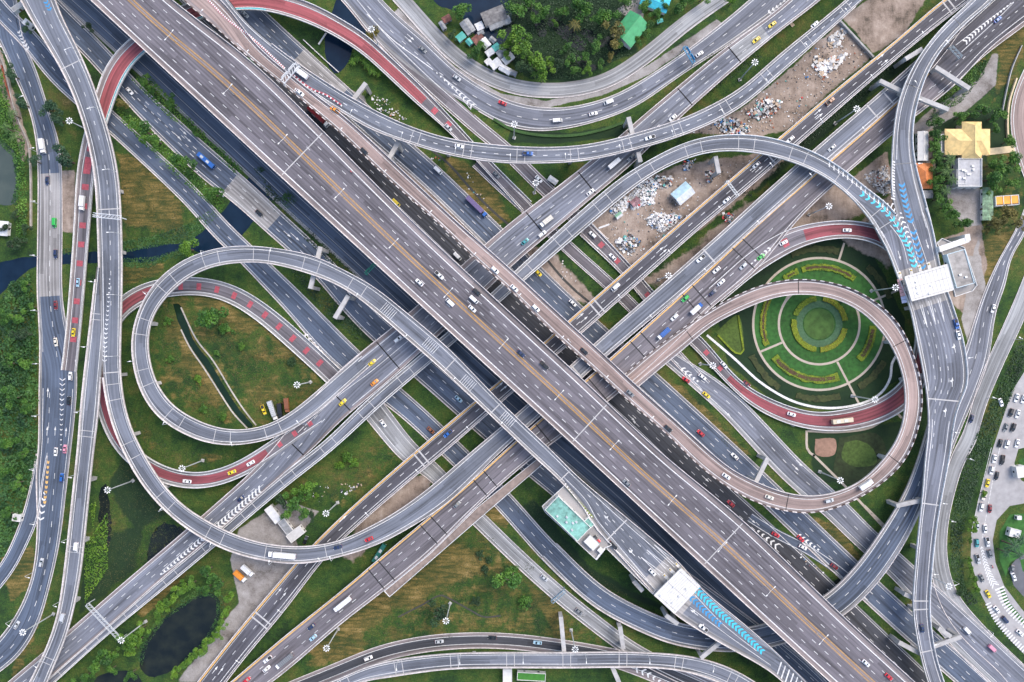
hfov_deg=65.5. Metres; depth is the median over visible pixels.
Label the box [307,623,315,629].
car
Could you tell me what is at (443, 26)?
shack
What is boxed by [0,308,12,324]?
tree
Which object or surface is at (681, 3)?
tree
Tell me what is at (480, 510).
side ledge
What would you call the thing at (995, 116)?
tree
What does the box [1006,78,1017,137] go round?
garden wall
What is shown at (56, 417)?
road
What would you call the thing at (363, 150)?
car
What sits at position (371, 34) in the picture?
bush
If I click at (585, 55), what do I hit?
tree
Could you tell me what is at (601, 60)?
tree
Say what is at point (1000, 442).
car
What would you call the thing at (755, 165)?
car
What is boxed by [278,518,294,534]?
shed
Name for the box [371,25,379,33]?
bush
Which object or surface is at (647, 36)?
tree
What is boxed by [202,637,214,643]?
tree
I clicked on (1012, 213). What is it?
tree
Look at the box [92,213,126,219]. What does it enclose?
lattice gantry
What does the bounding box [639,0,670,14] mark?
shed
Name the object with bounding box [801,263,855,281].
hedge bed
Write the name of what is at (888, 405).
ramp
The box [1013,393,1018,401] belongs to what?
car
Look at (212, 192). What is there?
tree
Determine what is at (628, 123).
straddle bent
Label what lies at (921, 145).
shed
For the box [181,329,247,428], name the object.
ditch lining
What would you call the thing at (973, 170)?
flat roofed house
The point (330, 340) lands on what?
road
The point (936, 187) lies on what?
tree
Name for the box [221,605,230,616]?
tree
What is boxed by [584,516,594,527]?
toll office
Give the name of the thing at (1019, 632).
car
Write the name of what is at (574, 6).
tree
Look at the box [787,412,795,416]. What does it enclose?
car
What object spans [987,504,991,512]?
car
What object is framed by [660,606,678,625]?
straddle bent
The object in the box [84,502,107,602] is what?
marsh plants
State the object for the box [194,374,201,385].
bush
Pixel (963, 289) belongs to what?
office platform
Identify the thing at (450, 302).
van
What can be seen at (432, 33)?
road
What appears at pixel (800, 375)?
soil bed
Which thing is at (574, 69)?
tree
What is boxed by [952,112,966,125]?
tree
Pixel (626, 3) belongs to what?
tree
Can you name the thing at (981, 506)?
car
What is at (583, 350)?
car
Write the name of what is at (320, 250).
straddle bent
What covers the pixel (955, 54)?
sign gantry
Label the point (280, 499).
tree
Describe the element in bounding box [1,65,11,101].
boundary wall
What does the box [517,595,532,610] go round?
bush
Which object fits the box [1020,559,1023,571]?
island lawn
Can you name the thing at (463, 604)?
tall grass
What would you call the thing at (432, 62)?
road
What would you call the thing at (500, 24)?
house
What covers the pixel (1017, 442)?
car
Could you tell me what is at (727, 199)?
car
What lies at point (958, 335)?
car
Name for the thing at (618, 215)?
hut
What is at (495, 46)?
shack
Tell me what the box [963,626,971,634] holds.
van
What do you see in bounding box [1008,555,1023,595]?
car park
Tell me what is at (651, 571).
car
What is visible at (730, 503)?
car
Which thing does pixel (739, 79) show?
mast
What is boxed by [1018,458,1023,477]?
island lawn
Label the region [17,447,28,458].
tree
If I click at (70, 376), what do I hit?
car
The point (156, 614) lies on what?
tree
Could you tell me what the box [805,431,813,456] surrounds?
garden path
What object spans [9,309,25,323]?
tree
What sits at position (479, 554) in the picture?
bush
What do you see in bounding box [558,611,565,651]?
straddle bent
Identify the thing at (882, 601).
road
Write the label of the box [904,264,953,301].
toll canopy
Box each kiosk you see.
[1005,526,1020,537]
[1014,515,1021,519]
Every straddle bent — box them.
[308,246,328,290]
[333,294,355,319]
[352,82,371,99]
[388,141,403,162]
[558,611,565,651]
[611,668,620,681]
[616,621,625,649]
[623,116,634,133]
[629,573,643,592]
[633,152,642,167]
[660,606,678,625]
[695,641,720,659]
[708,156,720,177]
[746,453,769,481]
[869,79,901,95]
[886,497,920,507]
[889,634,919,655]
[893,47,922,68]
[894,586,911,599]
[919,96,949,116]
[929,65,970,96]
[931,621,951,637]
[934,628,961,647]
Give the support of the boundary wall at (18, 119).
on the ground at (876, 26)
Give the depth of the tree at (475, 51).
412.61 m
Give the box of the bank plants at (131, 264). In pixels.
[62,166,296,267]
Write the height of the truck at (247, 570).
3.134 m
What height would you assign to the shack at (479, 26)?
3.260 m
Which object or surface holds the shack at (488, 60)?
on the ground at (876, 26)
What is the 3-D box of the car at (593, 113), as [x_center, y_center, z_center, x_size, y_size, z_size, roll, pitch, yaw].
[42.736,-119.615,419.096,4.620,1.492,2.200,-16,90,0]
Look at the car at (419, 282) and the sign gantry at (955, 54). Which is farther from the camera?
the sign gantry at (955, 54)
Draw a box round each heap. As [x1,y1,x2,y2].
[609,177,658,214]
[646,212,681,232]
[714,96,782,133]
[811,27,847,78]
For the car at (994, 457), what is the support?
on the junction paving
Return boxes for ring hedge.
[791,319,815,351]
[793,296,816,315]
[820,328,847,351]
[823,297,847,320]
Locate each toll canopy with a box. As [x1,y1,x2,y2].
[654,568,699,613]
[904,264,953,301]
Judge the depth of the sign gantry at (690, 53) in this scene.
412.89 m
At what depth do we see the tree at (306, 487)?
410.12 m
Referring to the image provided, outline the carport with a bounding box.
[583,533,599,550]
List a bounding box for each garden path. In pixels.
[752,257,884,390]
[758,342,781,352]
[778,295,860,364]
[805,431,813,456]
[807,414,901,432]
[813,454,882,526]
[836,362,859,402]
[838,243,844,259]
[865,505,883,525]
[873,289,898,300]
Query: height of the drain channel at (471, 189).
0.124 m
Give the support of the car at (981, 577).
on the junction paving
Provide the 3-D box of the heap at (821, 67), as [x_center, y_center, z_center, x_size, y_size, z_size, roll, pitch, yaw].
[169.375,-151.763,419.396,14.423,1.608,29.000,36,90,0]
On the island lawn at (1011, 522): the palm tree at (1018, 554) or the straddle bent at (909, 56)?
the palm tree at (1018, 554)
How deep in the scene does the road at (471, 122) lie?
419.89 m
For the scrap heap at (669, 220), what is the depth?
419.07 m
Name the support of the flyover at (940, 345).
on the ground at (876, 26)
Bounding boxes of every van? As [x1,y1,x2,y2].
[52,218,56,227]
[59,613,65,622]
[73,542,78,551]
[433,166,442,174]
[446,298,454,306]
[453,252,461,260]
[469,295,478,303]
[553,118,561,122]
[604,98,613,104]
[611,283,619,290]
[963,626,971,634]
[987,644,996,652]
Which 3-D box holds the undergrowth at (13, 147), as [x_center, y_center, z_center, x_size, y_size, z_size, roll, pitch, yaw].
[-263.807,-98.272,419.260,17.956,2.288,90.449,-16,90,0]
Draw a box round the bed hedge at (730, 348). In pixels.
[717,315,743,354]
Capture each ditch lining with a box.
[180,307,255,425]
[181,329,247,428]
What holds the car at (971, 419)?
on the road at (1007, 336)
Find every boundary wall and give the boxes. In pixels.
[0,54,31,225]
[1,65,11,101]
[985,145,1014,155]
[1002,45,1022,109]
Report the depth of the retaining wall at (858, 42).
418.07 m
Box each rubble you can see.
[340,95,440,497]
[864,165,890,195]
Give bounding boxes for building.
[503,668,511,681]
[517,670,545,681]
[1011,464,1023,477]
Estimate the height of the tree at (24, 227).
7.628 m
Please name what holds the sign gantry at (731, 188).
on the flyover at (259, 622)
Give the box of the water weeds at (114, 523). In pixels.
[97,486,182,551]
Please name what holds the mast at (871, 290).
on the garden lawn at (852, 365)
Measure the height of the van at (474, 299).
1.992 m
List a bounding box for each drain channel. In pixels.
[398,595,500,617]
[432,151,508,224]
[547,260,589,302]
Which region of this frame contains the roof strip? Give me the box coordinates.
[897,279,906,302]
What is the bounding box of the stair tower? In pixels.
[946,234,970,241]
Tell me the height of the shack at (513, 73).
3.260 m
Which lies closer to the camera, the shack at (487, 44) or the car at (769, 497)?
the car at (769, 497)
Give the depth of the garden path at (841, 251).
419.92 m
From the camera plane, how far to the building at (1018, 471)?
415.94 m
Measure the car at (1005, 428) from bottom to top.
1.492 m
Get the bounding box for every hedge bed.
[760,299,771,345]
[772,354,839,383]
[783,268,798,279]
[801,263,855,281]
[856,326,876,360]
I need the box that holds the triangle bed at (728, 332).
[716,315,743,352]
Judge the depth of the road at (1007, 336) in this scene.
419.90 m
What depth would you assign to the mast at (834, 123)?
404.08 m
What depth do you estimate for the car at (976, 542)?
418.49 m
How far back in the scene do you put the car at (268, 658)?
413.65 m
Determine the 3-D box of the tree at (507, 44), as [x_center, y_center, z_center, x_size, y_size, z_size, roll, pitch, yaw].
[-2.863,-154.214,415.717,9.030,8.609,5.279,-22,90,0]
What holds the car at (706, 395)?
on the road at (786, 464)
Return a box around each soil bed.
[748,354,780,390]
[762,299,769,341]
[776,359,834,380]
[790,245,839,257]
[795,392,840,401]
[806,266,851,276]
[857,360,885,389]
[861,329,874,356]
[866,264,891,298]
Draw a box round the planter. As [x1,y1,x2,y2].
[566,486,592,517]
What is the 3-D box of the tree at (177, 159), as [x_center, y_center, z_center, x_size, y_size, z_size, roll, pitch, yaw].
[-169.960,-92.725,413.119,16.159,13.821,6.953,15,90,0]
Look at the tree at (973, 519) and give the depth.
415.16 m
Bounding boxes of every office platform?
[542,485,611,558]
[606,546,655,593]
[936,238,976,296]
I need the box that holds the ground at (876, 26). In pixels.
[0,0,1023,681]
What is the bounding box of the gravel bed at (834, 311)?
[796,301,842,346]
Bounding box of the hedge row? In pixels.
[493,118,623,137]
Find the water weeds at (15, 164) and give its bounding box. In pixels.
[0,136,20,204]
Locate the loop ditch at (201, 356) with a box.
[173,304,252,427]
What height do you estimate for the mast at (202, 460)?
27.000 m
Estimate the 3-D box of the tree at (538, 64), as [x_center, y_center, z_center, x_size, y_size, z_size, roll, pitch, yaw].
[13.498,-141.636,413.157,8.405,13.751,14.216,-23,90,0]
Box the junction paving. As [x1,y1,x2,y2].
[971,373,1023,652]
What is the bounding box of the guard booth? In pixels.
[597,546,603,553]
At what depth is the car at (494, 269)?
398.17 m
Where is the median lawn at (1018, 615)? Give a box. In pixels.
[1000,588,1023,623]
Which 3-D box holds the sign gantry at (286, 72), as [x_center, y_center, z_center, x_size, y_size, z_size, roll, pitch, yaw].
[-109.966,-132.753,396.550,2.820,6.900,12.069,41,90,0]
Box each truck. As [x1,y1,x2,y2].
[37,138,46,153]
[78,195,85,210]
[233,570,246,582]
[240,564,254,576]
[266,400,277,419]
[268,551,295,559]
[275,653,293,668]
[277,403,283,417]
[283,398,289,412]
[294,67,308,79]
[307,106,329,127]
[333,596,351,611]
[465,195,487,217]
[539,215,552,227]
[607,157,620,169]
[657,327,670,339]
[690,302,702,314]
[858,478,873,490]
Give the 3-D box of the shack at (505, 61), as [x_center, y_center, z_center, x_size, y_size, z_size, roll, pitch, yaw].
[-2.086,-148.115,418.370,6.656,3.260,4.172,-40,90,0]
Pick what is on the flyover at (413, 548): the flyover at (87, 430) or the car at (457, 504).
the car at (457, 504)
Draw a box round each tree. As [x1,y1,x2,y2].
[0,121,14,133]
[0,224,11,230]
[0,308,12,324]
[0,351,14,369]
[0,437,19,449]
[0,467,14,477]
[0,506,13,518]
[1,386,20,409]
[4,62,19,82]
[6,240,19,249]
[7,109,20,120]
[8,132,22,141]
[8,328,32,339]
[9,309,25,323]
[9,474,26,491]
[10,209,17,219]
[13,92,29,108]
[13,236,27,250]
[17,358,32,369]
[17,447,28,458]
[19,398,36,413]
[20,280,30,291]
[21,21,31,33]
[21,224,33,234]
[27,154,41,166]
[27,302,36,313]
[38,99,63,116]
[47,109,64,125]
[52,143,74,167]
[79,672,94,681]
[81,22,93,32]
[87,655,101,674]
[97,648,112,665]
[106,665,117,674]
[107,646,119,658]
[115,633,137,651]
[116,98,128,108]
[121,642,135,652]
[123,669,137,681]
[124,651,135,656]
[129,120,151,142]
[134,621,150,636]
[136,635,143,647]
[139,73,151,88]
[141,134,162,151]
[148,84,156,93]
[153,607,160,624]
[155,602,164,612]
[157,598,170,611]
[166,92,175,109]
[167,152,197,166]
[168,592,178,604]
[170,586,185,595]
[170,666,177,678]
[177,661,186,671]
[178,238,198,256]
[179,579,188,591]
[182,657,192,664]
[186,166,195,173]
[187,575,196,589]
[189,648,197,658]
[191,127,198,136]
[193,647,204,656]
[194,306,228,328]
[195,584,210,596]
[199,565,217,579]
[201,641,207,653]
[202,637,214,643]
[203,186,224,199]
[206,578,223,596]
[212,631,223,639]
[216,626,225,635]
[217,614,228,625]
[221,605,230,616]
[223,591,234,602]
[274,493,286,508]
[282,492,299,518]
[290,481,317,494]
[297,493,310,501]
[297,506,309,520]
[309,509,314,522]
[427,598,449,626]
[448,29,457,40]
[451,3,471,19]
[467,45,482,58]
[477,41,485,48]
[492,571,521,589]
[497,24,525,54]
[499,39,514,49]
[501,565,518,574]
[503,50,510,60]
[504,0,527,17]
[515,57,533,72]
[518,33,531,58]
[521,0,541,10]
[528,51,547,78]
[530,11,543,24]
[536,5,550,23]
[546,56,555,73]
[548,57,563,71]
[551,19,558,27]
[554,5,568,16]
[559,42,571,54]
[565,53,575,66]
[566,18,580,31]
[570,0,587,11]
[570,66,580,73]
[571,0,592,22]
[576,52,591,64]
[581,65,592,75]
[590,8,620,24]
[591,34,602,54]
[598,58,603,69]
[601,20,625,48]
[607,51,613,62]
[613,39,623,49]
[618,0,631,6]
[635,36,642,46]
[638,0,651,13]
[641,30,650,38]
[646,20,653,32]
[648,7,661,22]
[660,0,668,10]
[674,0,687,14]
[679,0,692,4]
[724,0,735,5]
[926,117,944,126]
[927,111,938,120]
[927,175,945,184]
[928,129,947,141]
[928,147,942,163]
[929,138,940,152]
[929,157,945,171]
[932,190,945,204]
[933,184,946,191]
[936,165,954,176]
[939,151,955,167]
[939,184,951,195]
[940,198,952,215]
[942,174,956,186]
[944,205,960,220]
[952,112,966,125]
[952,218,973,228]
[966,107,980,118]
[966,557,972,564]
[967,523,977,532]
[968,516,978,523]
[968,566,973,574]
[969,575,978,585]
[972,585,980,592]
[977,104,991,114]
[980,490,987,497]
[982,227,990,235]
[983,160,1005,186]
[984,158,999,170]
[986,184,1002,195]
[987,108,1002,122]
[987,216,1002,235]
[991,122,1000,132]
[993,108,1008,118]
[997,546,1010,557]
[999,150,1022,172]
[1000,212,1009,225]
[1001,205,1018,219]
[1001,537,1019,551]
[1002,134,1015,147]
[1002,164,1012,179]
[1004,178,1020,187]
[1009,549,1023,560]
[1012,215,1023,230]
[1013,533,1023,544]
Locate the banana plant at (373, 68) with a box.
[367,64,378,75]
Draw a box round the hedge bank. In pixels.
[950,341,1023,604]
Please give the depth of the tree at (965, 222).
411.64 m
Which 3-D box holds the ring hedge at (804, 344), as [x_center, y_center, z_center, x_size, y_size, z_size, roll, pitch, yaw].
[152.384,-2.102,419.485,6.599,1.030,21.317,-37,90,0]
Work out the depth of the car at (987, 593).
418.91 m
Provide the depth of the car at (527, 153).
400.28 m
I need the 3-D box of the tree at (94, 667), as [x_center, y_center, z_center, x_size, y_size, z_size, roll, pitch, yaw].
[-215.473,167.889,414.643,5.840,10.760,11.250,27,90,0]
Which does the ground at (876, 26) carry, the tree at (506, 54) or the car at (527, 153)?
the tree at (506, 54)
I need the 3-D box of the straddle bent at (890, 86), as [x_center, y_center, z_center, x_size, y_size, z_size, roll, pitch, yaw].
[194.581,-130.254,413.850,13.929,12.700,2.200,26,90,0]
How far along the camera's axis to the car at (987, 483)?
418.90 m
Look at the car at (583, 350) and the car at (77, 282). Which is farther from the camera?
the car at (77, 282)
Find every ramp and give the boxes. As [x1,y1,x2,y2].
[99,277,339,487]
[580,220,923,430]
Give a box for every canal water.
[0,178,271,293]
[324,0,365,72]
[434,0,511,45]
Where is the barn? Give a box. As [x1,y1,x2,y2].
[613,10,646,49]
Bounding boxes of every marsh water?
[98,484,111,545]
[147,522,183,560]
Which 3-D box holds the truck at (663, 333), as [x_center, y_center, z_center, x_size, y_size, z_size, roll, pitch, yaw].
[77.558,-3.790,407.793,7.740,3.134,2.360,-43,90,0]
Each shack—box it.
[439,20,446,31]
[441,14,451,24]
[455,31,466,42]
[459,18,475,35]
[465,38,473,46]
[471,34,483,45]
[474,21,484,31]
[480,37,491,49]
[484,57,491,66]
[485,47,494,56]
[488,36,495,44]
[489,57,502,70]
[491,43,499,51]
[495,48,505,59]
[498,64,510,75]
[501,52,514,65]
[509,69,517,76]
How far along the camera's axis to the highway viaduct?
400.00 m
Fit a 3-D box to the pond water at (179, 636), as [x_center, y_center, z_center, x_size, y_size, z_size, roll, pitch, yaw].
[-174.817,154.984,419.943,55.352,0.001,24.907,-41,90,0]
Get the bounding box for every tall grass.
[87,397,244,601]
[119,158,184,286]
[157,308,315,423]
[319,388,860,596]
[325,532,601,659]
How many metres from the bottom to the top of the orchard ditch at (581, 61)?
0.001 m
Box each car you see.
[13,621,19,629]
[38,558,43,566]
[45,176,49,184]
[53,250,57,257]
[53,338,58,346]
[54,301,57,309]
[54,447,57,455]
[59,473,64,481]
[63,444,66,453]
[67,396,70,404]
[68,372,72,380]
[71,328,75,336]
[76,278,79,286]
[126,87,133,94]
[183,479,191,482]
[227,469,235,474]
[237,494,244,502]
[241,11,248,17]
[246,460,254,466]
[255,209,262,216]
[260,405,266,414]
[262,665,270,672]
[263,655,271,663]
[296,89,303,96]
[303,535,308,544]
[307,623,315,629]
[309,634,316,640]
[330,106,339,113]
[333,544,341,549]
[338,399,346,405]
[360,147,367,154]
[364,536,373,541]
[364,655,372,660]
[368,359,375,365]
[370,379,378,385]
[379,419,386,427]
[394,336,401,342]
[415,279,423,286]
[427,426,434,433]
[434,270,443,279]
[435,639,443,643]
[443,429,452,437]
[444,123,451,130]
[452,74,460,81]
[453,501,460,508]
[454,144,463,148]
[455,395,462,402]
[468,305,476,312]
[472,288,480,295]
[491,266,498,273]
[498,100,506,105]
[510,284,517,291]
[517,349,524,356]
[521,238,528,245]
[523,151,532,155]
[532,304,539,311]
[533,640,541,644]
[535,175,541,182]
[538,230,546,237]
[540,361,548,369]
[540,574,547,581]
[569,299,576,306]
[575,608,582,614]
[580,347,587,354]
[586,188,594,195]
[589,111,597,115]
[589,231,596,238]
[608,541,617,549]
[609,253,616,260]
[623,479,630,486]
[626,389,633,396]
[627,153,634,160]
[645,134,655,140]
[648,568,655,575]
[664,425,672,432]
[669,114,676,121]
[670,313,678,320]
[681,294,689,301]
[695,51,703,57]
[696,254,705,262]
[698,373,705,379]
[699,624,708,631]
[702,391,710,398]
[708,289,715,296]
[712,266,720,273]
[717,279,724,285]
[722,472,730,479]
[723,196,730,203]
[727,500,734,506]
[731,452,738,459]
[739,262,747,269]
[752,36,760,43]
[752,161,759,168]
[756,253,764,260]
[765,494,773,499]
[768,21,775,27]
[771,531,779,537]
[779,240,787,245]
[786,135,794,141]
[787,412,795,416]
[797,535,804,542]
[798,544,806,549]
[810,21,818,28]
[824,498,833,503]
[825,97,834,105]
[828,144,835,151]
[843,228,851,231]
[862,659,869,666]
[884,672,892,680]
[919,624,923,632]
[953,318,958,328]
[956,331,961,339]
[969,414,974,422]
[974,538,978,546]
[975,554,980,563]
[978,503,983,511]
[979,574,984,582]
[983,524,986,532]
[984,590,990,597]
[985,479,989,487]
[985,537,989,546]
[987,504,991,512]
[987,549,992,557]
[989,466,994,474]
[990,304,995,312]
[992,454,996,462]
[993,16,1001,22]
[993,605,999,613]
[994,471,998,479]
[997,439,1002,447]
[998,398,1003,406]
[999,455,1004,464]
[1001,615,1008,623]
[1003,423,1008,431]
[1004,439,1009,447]
[1008,408,1013,416]
[1009,565,1014,573]
[1010,423,1016,431]
[1011,573,1016,580]
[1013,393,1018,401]
[1014,439,1019,447]
[1015,409,1020,417]
[1016,629,1023,636]
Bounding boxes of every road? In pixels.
[0,0,76,670]
[0,0,562,557]
[0,454,48,587]
[56,0,826,681]
[59,0,828,681]
[179,0,926,681]
[238,11,990,681]
[289,632,714,681]
[341,0,607,248]
[343,0,786,130]
[357,395,712,681]
[393,0,727,97]
[472,162,709,390]
[666,354,1023,681]
[747,513,872,599]
[932,277,1023,680]
[950,210,1023,455]
[1010,70,1023,176]
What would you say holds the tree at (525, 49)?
on the ground at (876, 26)
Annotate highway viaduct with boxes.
[91,0,914,681]
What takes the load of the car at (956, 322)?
on the flyover at (940, 345)
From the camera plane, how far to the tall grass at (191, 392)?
419.88 m
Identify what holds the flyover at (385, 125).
on the ground at (876, 26)
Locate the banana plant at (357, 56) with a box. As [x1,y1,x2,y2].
[352,50,363,62]
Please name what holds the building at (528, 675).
on the ground at (876, 26)
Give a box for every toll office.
[544,494,590,540]
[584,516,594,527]
[942,249,974,287]
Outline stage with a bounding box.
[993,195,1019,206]
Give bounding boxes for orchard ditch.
[502,22,524,43]
[530,9,546,36]
[546,17,585,50]
[574,54,596,70]
[578,28,605,46]
[604,36,619,55]
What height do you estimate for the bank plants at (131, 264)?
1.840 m
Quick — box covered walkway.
[937,238,968,251]
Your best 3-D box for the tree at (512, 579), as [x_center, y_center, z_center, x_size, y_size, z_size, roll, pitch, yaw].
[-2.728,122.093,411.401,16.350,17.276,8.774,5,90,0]
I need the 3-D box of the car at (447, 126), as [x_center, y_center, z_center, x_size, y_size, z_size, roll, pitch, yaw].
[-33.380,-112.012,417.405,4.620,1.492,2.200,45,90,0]
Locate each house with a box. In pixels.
[12,513,23,521]
[480,5,506,27]
[489,15,510,30]
[916,163,932,188]
[940,129,989,156]
[951,158,981,188]
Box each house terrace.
[935,134,944,152]
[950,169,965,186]
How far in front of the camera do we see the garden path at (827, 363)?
419.94 m
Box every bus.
[196,152,215,168]
[372,543,386,561]
[831,417,853,424]
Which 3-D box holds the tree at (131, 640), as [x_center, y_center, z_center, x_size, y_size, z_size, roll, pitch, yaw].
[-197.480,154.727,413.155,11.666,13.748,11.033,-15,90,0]
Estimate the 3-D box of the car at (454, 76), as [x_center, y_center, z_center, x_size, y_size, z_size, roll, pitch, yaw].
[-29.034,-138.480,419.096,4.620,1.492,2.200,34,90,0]
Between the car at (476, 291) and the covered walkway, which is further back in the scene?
the covered walkway
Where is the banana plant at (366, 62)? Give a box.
[361,57,372,70]
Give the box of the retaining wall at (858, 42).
[839,20,873,58]
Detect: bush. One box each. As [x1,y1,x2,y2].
[163,316,173,325]
[165,355,174,362]
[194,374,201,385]
[198,403,207,413]
[213,350,220,357]
[217,323,234,334]
[218,412,226,420]
[238,342,244,350]
[287,357,296,367]
[334,462,344,468]
[341,451,354,466]
[349,458,358,466]
[365,31,376,38]
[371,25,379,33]
[469,596,480,605]
[476,550,483,560]
[481,565,488,576]
[485,556,491,564]
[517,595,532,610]
[956,590,963,596]
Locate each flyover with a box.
[8,0,819,681]
[20,0,914,563]
[29,267,102,681]
[48,134,900,681]
[61,0,531,371]
[131,246,805,681]
[184,0,922,512]
[197,0,969,681]
[222,0,862,164]
[231,22,1023,681]
[330,651,754,681]
[541,426,926,651]
[875,203,967,681]
[889,0,991,226]
[900,0,1023,109]
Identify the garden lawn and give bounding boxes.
[754,259,882,388]
[780,295,857,362]
[804,309,834,338]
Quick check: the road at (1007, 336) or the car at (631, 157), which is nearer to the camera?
the car at (631, 157)
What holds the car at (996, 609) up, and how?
on the junction paving
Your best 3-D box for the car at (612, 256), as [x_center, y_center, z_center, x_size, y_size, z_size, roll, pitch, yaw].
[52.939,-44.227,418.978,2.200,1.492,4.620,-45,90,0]
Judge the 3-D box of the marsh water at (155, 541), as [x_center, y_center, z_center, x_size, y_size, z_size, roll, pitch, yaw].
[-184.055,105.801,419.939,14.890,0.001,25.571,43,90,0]
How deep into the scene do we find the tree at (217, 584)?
411.82 m
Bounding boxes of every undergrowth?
[0,68,27,238]
[0,273,38,558]
[116,75,244,211]
[257,172,362,339]
[495,0,637,78]
[706,43,908,197]
[933,60,986,111]
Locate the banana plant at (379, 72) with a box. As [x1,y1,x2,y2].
[374,67,381,77]
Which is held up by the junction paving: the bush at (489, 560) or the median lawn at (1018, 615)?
the median lawn at (1018, 615)
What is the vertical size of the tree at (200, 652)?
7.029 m
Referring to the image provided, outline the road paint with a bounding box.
[971,448,1023,651]
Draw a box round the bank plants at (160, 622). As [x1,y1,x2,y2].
[137,587,223,668]
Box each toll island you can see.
[675,562,686,572]
[897,271,905,290]
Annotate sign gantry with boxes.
[85,599,126,640]
[280,62,300,85]
[365,263,375,274]
[551,587,564,603]
[681,46,694,66]
[724,180,738,197]
[946,46,962,60]
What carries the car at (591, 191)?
on the flyover at (562, 202)
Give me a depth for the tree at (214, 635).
414.61 m
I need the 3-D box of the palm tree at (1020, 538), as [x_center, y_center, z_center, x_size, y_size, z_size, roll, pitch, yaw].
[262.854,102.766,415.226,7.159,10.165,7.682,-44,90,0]
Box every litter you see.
[603,31,864,264]
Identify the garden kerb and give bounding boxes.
[707,334,895,408]
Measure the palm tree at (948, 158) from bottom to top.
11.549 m
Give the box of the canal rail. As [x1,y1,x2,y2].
[303,39,338,72]
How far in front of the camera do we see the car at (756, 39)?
412.83 m
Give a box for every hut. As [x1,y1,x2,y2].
[0,221,10,235]
[22,18,35,30]
[547,175,557,184]
[614,211,622,219]
[630,196,640,206]
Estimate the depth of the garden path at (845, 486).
419.88 m
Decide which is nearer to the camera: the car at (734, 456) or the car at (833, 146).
the car at (833, 146)
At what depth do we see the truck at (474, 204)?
416.42 m
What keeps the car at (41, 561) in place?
on the road at (56, 417)
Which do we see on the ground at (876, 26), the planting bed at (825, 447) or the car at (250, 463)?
the planting bed at (825, 447)
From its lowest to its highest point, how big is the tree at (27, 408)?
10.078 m
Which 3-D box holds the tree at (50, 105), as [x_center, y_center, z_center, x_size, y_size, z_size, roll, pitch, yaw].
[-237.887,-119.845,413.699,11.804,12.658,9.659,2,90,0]
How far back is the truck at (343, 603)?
410.04 m
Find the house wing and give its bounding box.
[956,122,981,158]
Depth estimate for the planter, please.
402.30 m
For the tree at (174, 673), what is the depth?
414.15 m
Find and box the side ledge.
[384,459,541,596]
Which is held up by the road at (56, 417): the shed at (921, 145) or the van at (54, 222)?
the van at (54, 222)
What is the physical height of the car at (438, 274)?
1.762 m
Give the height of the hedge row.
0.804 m
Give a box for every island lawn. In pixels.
[1000,513,1023,575]
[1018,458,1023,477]
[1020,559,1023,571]
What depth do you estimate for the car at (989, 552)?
418.62 m
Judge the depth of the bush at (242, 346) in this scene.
418.54 m
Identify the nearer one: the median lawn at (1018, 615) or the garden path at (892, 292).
the median lawn at (1018, 615)
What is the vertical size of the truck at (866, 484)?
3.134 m
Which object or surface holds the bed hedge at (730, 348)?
on the ground at (876, 26)
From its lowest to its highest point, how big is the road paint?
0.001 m
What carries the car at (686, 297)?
on the flyover at (413, 548)
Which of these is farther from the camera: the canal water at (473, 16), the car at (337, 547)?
the canal water at (473, 16)
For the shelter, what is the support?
on the ground at (876, 26)
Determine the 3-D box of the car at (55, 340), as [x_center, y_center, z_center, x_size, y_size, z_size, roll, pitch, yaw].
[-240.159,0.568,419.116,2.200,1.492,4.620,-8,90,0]
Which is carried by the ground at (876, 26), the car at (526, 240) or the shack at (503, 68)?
the shack at (503, 68)
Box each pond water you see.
[0,141,17,204]
[94,670,141,681]
[140,593,219,676]
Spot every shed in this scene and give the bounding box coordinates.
[11,1,24,13]
[265,504,280,523]
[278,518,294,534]
[286,524,305,542]
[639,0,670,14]
[671,181,694,204]
[915,131,927,160]
[923,190,932,198]
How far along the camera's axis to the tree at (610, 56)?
414.89 m
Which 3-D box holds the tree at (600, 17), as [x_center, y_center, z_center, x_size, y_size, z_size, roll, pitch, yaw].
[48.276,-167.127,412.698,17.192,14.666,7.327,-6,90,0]
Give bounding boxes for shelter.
[980,187,992,219]
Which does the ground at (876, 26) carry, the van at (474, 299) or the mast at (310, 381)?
the mast at (310, 381)
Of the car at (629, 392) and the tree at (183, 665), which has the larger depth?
the tree at (183, 665)
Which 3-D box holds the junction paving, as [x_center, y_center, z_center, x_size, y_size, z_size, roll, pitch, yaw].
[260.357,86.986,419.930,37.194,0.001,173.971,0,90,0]
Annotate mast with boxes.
[19,612,55,635]
[66,117,83,127]
[104,479,134,493]
[118,619,147,643]
[179,459,204,471]
[293,380,311,387]
[323,501,339,516]
[323,627,339,651]
[368,26,379,45]
[443,601,451,623]
[511,121,517,139]
[533,180,538,194]
[570,628,578,652]
[657,272,671,280]
[698,362,715,368]
[738,59,757,81]
[807,203,831,216]
[818,470,843,483]
[833,106,859,125]
[850,394,878,402]
[869,284,898,292]
[932,576,951,589]
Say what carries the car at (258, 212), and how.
on the road at (242, 194)
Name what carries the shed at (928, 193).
on the ground at (876, 26)
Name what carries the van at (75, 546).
on the flyover at (87, 430)
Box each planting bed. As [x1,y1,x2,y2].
[815,438,836,456]
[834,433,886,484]
[841,440,876,466]

